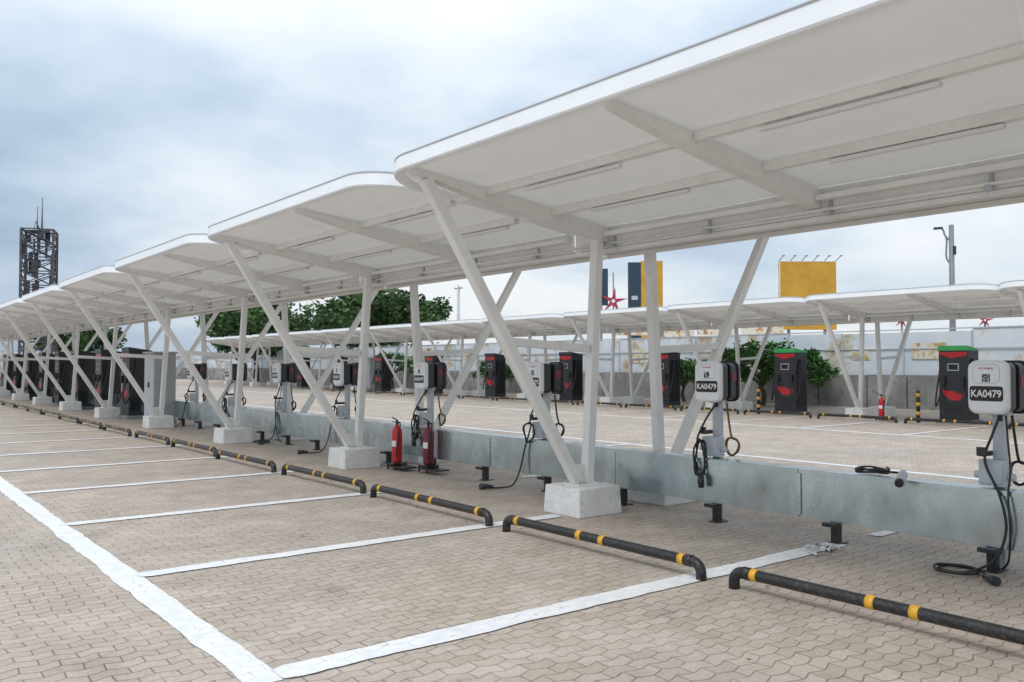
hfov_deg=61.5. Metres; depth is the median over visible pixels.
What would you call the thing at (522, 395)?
canopy support frame
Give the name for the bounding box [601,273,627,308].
star sign
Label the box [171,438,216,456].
wheel stop
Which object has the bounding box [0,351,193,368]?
sheet panels
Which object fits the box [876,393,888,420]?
fire extinguisher
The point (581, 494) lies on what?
canopy support frame
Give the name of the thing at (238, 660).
parking line markings
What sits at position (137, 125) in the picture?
sky
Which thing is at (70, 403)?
canopy support frame
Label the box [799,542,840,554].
crumpled plastic wrap
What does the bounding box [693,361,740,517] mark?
ev wall charger on post
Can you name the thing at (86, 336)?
broadleaf tree
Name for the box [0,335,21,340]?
parking canopy
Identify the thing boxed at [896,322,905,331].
star sign
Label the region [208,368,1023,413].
concrete slabs
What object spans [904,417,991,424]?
wheel stop
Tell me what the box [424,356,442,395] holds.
dc fast charger
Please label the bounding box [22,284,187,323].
parking canopy
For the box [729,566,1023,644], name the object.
wheel stop
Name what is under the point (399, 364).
bush
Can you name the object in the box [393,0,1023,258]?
parking canopy
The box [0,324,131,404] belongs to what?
canopy support frame
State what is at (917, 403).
bollard
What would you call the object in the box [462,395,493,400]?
wheel stop
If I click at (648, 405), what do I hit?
wheel stop
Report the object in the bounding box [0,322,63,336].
parking canopy
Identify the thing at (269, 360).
canopy support frame
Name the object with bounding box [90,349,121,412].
dc fast charger
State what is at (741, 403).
canopy support frame
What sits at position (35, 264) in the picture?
lattice tower
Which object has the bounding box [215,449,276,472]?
wheel stop
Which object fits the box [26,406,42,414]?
wheel stop
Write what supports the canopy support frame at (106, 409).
on the paved ground
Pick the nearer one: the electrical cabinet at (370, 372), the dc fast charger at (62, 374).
the dc fast charger at (62, 374)
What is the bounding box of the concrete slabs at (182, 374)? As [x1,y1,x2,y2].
[1,368,186,379]
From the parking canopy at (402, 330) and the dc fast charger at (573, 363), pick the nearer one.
the dc fast charger at (573, 363)
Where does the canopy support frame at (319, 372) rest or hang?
on the paved ground
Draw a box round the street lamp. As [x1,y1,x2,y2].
[933,225,955,330]
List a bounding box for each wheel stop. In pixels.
[3,401,15,407]
[16,404,27,407]
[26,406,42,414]
[42,410,60,416]
[58,414,78,423]
[79,418,102,429]
[103,424,131,436]
[135,430,169,445]
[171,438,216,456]
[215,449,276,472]
[281,464,366,493]
[370,484,492,526]
[378,391,401,394]
[434,394,459,398]
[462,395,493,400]
[496,397,528,400]
[502,515,706,580]
[550,400,573,404]
[577,401,621,407]
[625,403,675,410]
[680,406,738,413]
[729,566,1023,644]
[743,409,811,417]
[817,413,897,422]
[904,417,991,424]
[1008,423,1023,428]
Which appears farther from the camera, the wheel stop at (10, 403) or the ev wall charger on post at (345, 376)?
the wheel stop at (10, 403)
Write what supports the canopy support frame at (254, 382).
on the paved ground
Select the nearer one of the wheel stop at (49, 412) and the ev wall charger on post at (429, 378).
the ev wall charger on post at (429, 378)
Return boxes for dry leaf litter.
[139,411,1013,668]
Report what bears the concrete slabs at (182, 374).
on the paved ground
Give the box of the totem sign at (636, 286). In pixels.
[628,261,662,337]
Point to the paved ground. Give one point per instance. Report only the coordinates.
(68, 613)
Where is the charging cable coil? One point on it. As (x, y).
(901, 479)
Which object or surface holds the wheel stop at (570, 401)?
on the paved ground
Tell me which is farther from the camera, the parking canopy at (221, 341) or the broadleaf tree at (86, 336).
the broadleaf tree at (86, 336)
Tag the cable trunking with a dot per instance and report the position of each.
(958, 512)
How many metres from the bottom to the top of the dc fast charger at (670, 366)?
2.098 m
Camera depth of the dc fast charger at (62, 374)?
33.21 m
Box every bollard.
[757,386,759,413]
[916,390,919,422]
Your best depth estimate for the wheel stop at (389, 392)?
45.11 m
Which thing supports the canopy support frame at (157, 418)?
on the paved ground
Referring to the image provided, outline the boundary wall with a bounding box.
[193,325,1023,374]
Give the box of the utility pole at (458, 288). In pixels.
[454,285,462,343]
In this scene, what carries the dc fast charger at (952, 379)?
on the paved ground
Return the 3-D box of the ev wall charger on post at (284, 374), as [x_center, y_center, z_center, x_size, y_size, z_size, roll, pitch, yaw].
[-4.841,1.258,17.514,0.860,1.633,0.575,1,-2,-38]
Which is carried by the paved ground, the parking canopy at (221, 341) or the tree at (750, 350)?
the tree at (750, 350)
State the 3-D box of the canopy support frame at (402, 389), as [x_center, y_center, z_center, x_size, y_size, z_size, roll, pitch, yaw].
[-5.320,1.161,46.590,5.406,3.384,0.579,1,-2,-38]
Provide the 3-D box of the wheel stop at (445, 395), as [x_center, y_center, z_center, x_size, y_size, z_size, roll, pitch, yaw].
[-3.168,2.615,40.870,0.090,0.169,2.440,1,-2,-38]
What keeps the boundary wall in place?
on the paved ground
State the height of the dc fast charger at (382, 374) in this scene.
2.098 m
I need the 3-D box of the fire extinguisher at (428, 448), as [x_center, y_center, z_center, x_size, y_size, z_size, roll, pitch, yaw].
[-1.157,1.533,12.587,0.242,0.788,0.529,1,-2,-38]
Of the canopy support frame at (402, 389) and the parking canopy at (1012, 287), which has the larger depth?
the canopy support frame at (402, 389)
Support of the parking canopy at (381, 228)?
on the canopy support frame at (353, 452)
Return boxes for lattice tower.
[18,198,58,354]
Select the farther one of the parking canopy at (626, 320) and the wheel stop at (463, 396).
the wheel stop at (463, 396)
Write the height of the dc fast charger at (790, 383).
2.098 m
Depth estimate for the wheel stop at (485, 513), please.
9.19 m
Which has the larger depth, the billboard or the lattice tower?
the billboard
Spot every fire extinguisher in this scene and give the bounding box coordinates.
[386,417,416,469]
[417,418,449,472]
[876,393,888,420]
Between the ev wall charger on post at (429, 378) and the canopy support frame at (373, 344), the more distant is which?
the canopy support frame at (373, 344)
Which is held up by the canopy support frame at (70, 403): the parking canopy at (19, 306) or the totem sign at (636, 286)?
the parking canopy at (19, 306)
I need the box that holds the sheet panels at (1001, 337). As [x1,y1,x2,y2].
[194,327,1023,374]
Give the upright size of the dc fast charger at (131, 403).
2.098 m
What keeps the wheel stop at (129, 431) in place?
on the paved ground
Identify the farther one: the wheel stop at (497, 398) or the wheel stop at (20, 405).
the wheel stop at (497, 398)
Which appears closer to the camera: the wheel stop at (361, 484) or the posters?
the wheel stop at (361, 484)
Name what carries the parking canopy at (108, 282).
on the canopy support frame at (157, 418)
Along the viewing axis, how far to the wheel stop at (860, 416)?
24.25 m
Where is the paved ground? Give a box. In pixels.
[0,379,1023,681]
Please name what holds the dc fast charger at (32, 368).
on the paved ground
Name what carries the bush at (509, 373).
on the paved ground
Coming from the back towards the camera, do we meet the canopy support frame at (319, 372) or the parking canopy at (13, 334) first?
the canopy support frame at (319, 372)
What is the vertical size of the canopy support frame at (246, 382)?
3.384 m
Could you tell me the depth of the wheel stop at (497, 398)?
36.77 m
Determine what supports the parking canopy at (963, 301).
on the canopy support frame at (858, 409)
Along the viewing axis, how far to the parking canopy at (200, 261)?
15.16 m
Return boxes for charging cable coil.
[854,466,907,487]
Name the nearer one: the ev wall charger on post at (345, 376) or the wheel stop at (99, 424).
the ev wall charger on post at (345, 376)
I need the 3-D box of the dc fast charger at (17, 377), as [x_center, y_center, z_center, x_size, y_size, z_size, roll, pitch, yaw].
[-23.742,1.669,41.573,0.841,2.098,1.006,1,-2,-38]
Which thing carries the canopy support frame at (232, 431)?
on the paved ground
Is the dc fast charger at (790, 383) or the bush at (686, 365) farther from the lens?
the bush at (686, 365)
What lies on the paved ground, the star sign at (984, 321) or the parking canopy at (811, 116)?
the star sign at (984, 321)
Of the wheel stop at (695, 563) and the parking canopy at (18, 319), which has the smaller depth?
the wheel stop at (695, 563)
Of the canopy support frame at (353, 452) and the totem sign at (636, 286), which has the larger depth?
the totem sign at (636, 286)
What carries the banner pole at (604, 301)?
on the paved ground
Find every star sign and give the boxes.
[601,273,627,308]
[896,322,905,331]
[979,318,994,326]
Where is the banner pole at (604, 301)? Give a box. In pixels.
[600,269,607,340]
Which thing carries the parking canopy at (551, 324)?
on the canopy support frame at (522, 395)
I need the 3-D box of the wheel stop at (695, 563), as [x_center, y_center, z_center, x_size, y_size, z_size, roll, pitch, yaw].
[0.674,1.712,7.305,0.090,0.169,2.440,1,-2,-38]
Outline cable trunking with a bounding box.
[0,381,1023,573]
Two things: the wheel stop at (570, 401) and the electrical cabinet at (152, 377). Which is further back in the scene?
the wheel stop at (570, 401)
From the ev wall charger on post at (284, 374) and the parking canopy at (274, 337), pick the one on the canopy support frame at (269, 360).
the parking canopy at (274, 337)
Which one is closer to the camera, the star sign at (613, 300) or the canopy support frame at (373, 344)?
the canopy support frame at (373, 344)
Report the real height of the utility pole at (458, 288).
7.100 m
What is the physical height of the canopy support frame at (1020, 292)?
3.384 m
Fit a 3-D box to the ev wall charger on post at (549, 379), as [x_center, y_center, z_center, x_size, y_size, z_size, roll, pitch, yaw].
[0.155,1.081,11.008,1.089,1.630,0.397,1,-2,-19]
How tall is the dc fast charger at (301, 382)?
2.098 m
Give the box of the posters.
[194,342,945,365]
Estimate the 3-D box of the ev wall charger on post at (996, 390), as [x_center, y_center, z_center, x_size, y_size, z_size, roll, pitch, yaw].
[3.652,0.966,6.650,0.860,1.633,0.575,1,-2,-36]
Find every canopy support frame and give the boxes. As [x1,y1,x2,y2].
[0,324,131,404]
[0,328,101,400]
[0,332,75,396]
[0,337,39,376]
[4,312,162,410]
[11,336,54,353]
[31,303,218,417]
[70,290,280,428]
[128,272,377,443]
[206,344,267,384]
[224,240,521,469]
[227,340,283,385]
[255,338,325,387]
[304,342,358,388]
[325,333,402,391]
[369,330,451,393]
[419,178,768,518]
[423,327,501,396]
[491,329,577,400]
[570,318,663,404]
[676,311,771,410]
[817,302,911,418]
[1013,0,1023,41]
[1017,289,1023,314]
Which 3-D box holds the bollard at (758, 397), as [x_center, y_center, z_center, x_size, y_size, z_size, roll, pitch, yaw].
[7.925,1.904,27.660,0.106,0.880,0.106,1,-2,-38]
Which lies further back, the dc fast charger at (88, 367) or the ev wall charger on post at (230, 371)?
the dc fast charger at (88, 367)
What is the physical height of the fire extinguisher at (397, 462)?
0.788 m
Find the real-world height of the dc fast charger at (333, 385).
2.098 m
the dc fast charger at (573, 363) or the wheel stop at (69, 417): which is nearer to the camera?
the wheel stop at (69, 417)
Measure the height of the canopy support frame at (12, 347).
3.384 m
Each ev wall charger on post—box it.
[174,363,206,426]
[222,363,246,412]
[253,363,296,444]
[298,362,358,453]
[411,362,446,446]
[479,362,564,489]
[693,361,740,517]
[933,360,1023,585]
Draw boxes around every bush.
[372,350,413,388]
[471,361,514,379]
[680,357,706,400]
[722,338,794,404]
[751,347,840,388]
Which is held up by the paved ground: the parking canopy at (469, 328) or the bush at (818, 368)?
the bush at (818, 368)
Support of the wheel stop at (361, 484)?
on the paved ground
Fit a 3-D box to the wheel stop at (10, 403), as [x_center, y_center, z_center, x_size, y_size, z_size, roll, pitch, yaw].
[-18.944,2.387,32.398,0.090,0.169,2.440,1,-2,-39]
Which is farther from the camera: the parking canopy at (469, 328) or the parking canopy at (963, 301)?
the parking canopy at (469, 328)
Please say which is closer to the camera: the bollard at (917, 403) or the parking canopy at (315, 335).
the bollard at (917, 403)
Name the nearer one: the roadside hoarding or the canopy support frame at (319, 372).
the canopy support frame at (319, 372)
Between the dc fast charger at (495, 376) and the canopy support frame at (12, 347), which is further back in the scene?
the canopy support frame at (12, 347)
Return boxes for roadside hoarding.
[611,326,783,337]
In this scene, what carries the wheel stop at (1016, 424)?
on the paved ground
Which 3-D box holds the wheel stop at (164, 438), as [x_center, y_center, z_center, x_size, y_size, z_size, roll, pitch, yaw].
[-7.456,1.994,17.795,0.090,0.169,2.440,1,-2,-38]
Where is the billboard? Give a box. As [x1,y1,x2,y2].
[778,255,842,334]
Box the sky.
[0,0,1023,351]
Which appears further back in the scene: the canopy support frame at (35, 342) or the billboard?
the billboard
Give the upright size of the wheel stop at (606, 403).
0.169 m
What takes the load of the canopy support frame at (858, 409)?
on the paved ground
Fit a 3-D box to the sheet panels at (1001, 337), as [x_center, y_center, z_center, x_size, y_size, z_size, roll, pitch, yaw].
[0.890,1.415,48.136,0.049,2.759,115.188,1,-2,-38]
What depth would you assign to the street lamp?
40.05 m
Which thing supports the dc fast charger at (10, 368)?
on the paved ground
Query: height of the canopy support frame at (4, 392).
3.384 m
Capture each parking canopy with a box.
[0,297,133,328]
[0,311,93,332]
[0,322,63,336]
[0,329,40,338]
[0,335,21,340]
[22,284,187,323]
[59,265,261,315]
[114,233,386,304]
[206,337,252,347]
[207,170,605,288]
[224,335,282,346]
[251,333,326,345]
[289,330,358,344]
[320,327,405,342]
[369,324,459,340]
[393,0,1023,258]
[420,319,527,338]
[482,313,607,335]
[563,306,718,332]
[667,297,855,328]
[806,283,1023,322]
[999,280,1023,297]
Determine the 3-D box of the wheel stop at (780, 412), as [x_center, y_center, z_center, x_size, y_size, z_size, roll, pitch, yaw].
[8.123,2.227,26.423,0.090,0.169,2.440,1,-2,-38]
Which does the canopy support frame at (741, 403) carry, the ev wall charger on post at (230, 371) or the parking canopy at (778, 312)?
the parking canopy at (778, 312)
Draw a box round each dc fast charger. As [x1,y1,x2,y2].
[0,354,12,394]
[10,354,23,396]
[21,353,38,399]
[35,352,54,396]
[50,351,73,405]
[68,350,95,408]
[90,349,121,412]
[116,347,151,418]
[295,357,310,388]
[330,356,347,390]
[372,355,392,392]
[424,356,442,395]
[482,353,505,398]
[557,352,583,402]
[661,352,682,408]
[771,348,809,414]
[935,345,982,424]
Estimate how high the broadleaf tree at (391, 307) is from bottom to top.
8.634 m
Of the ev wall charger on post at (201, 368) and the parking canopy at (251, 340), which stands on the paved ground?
the ev wall charger on post at (201, 368)
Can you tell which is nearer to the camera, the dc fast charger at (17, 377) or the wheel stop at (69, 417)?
the wheel stop at (69, 417)
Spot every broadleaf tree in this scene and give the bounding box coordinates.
[30,327,127,352]
[193,302,316,381]
[298,288,452,348]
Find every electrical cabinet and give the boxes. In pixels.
[142,351,178,424]
[366,358,374,390]
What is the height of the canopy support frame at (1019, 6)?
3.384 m
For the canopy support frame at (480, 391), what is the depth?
42.14 m
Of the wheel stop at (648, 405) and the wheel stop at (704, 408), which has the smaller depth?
the wheel stop at (704, 408)
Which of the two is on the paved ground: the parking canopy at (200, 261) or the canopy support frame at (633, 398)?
the canopy support frame at (633, 398)
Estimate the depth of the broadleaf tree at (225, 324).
70.97 m
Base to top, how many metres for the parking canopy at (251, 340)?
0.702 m
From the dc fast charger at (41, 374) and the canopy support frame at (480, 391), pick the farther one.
the canopy support frame at (480, 391)
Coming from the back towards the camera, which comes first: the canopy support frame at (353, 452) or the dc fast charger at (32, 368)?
the dc fast charger at (32, 368)
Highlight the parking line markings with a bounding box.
[0,386,1020,681]
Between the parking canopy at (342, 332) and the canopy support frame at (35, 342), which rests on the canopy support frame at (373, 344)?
the parking canopy at (342, 332)
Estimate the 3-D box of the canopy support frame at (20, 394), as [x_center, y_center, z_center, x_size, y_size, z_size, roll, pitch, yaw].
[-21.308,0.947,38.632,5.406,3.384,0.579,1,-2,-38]
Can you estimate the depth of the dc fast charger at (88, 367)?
30.54 m

